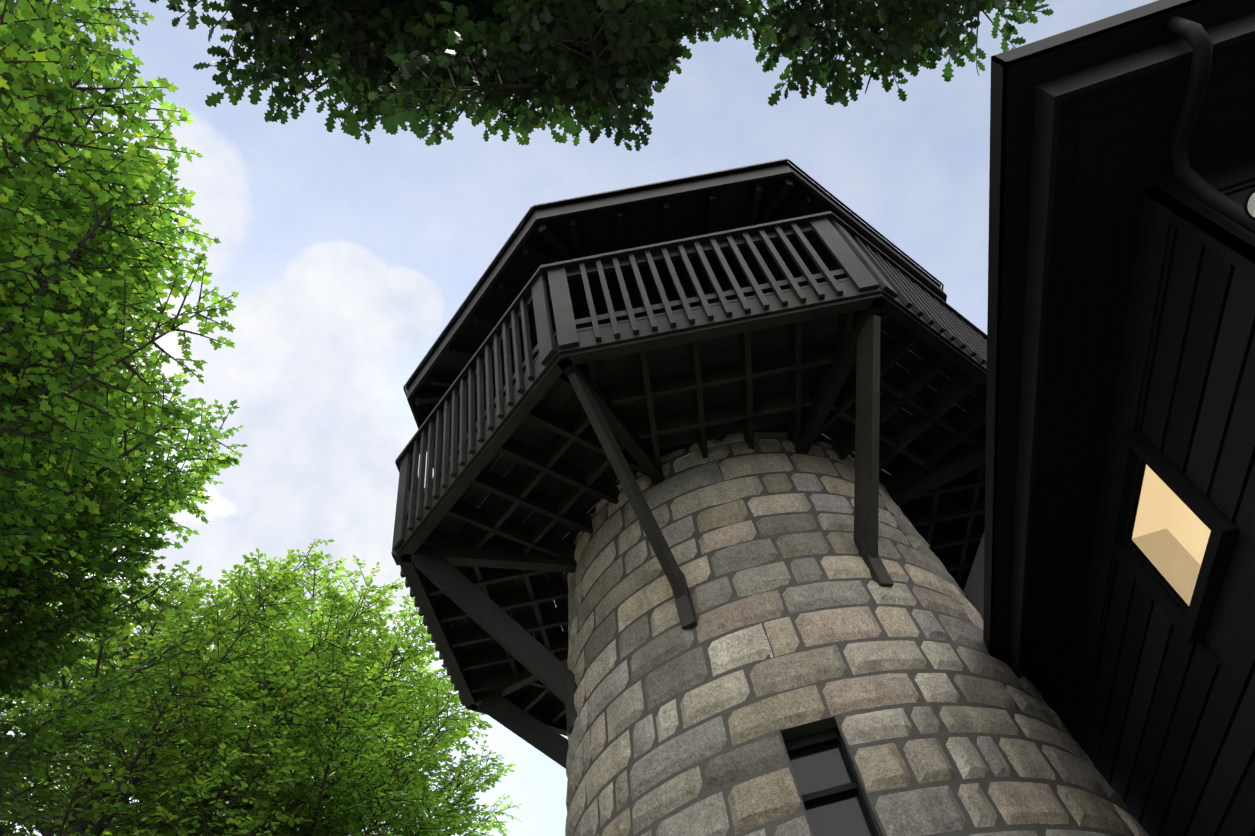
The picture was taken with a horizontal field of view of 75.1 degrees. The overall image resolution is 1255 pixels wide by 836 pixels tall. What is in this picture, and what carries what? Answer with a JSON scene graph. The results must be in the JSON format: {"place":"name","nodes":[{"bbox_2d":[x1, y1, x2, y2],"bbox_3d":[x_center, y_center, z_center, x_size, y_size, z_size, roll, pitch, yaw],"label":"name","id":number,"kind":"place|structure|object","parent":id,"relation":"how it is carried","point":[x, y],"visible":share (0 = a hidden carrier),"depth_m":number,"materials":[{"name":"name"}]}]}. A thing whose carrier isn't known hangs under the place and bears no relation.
{"place":"outdoors","nodes":[
{"label":"outdoors","id":0,"kind":"place"},
{"bbox_2d":[0,0,247,835],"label":"tree","id":1,"kind":"object","parent":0,"point":[54,26],"depth_m":6.24,"materials":[{"name":"green plant"}]},
{"bbox_2d":[0,539,392,835],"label":"tree","id":2,"kind":"object","parent":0,"point":[191,681],"depth_m":10.95,"materials":[{"name":"green plant"}]},
{"bbox_2d":[38,549,522,835],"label":"tree","id":3,"kind":"object","parent":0,"point":[419,781],"depth_m":12.78,"materials":[{"name":"green plant"}]},
{"bbox_2d":[0,0,1157,835],"label":"sky","id":4,"kind":"structure","parent":0,"point":[346,258],"materials":[{"name":"blue"}]},
{"bbox_2d":[149,0,1053,150],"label":"oak tree","id":5,"kind":"object","parent":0,"point":[276,56],"depth_m":5.76,"materials":[{"name":"green plant"}]},
{"bbox_2d":[983,0,1254,835],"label":"black house","id":6,"kind":"structure","parent":0,"point":[1121,312],"depth_m":3.64,"materials":[{"name":"black wood"}]},
{"bbox_2d":[1129,463,1210,608],"bbox_3d":[2.629,0.562,3.957,0.001,0.560,0.740,-18,-51,3],"label":"window pane","id":7,"kind":"structure","parent":6,"relation":"in","point":[1174,568],"depth_m":3.97,"materials":[{"name":"clear glass"}]},
{"bbox_2d":[1132,464,1210,605],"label":"interior wall","id":8,"kind":"structure","parent":6,"relation":"on","point":[1169,539],"depth_m":4.22,"materials":[{"name":"beige paint"}]},
{"bbox_2d":[1164,16,1254,233],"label":"downspout","id":9,"kind":"object","parent":6,"relation":"attached to","point":[1194,35],"visible":1,"depth_m":2.96,"materials":[{"name":"black metal"}]},
{"bbox_2d":[1244,189,1254,220],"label":"security light","id":10,"kind":"object","parent":6,"relation":"attached to","point":[1249,206],"visible":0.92,"depth_m":2.71,"materials":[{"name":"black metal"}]},
{"label":"ground","id":11,"kind":"structure","parent":0,"visible":0},
{"bbox_2d":[565,431,1148,835],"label":"stone tower","id":12,"kind":"structure","parent":11,"relation":"on","point":[925,703],"depth_m":5.21,"materials":[{"name":"stone"}]},
{"bbox_2d":[403,158,946,581],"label":"tower roof","id":13,"kind":"structure","parent":12,"relation":"on","point":[650,214],"depth_m":8.20,"materials":[{"name":"black wood"}]},
{"bbox_2d":[391,211,986,768],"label":"tower deck","id":14,"kind":"structure","parent":12,"relation":"attached to","point":[875,361],"depth_m":6.74,"materials":[{"name":"black wood"}]},
{"bbox_2d":[784,727,878,835],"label":"window","id":15,"kind":"structure","parent":12,"relation":"attached to","point":[833,799],"depth_m":4.59,"materials":[{"name":"grey glass"}]}
]}

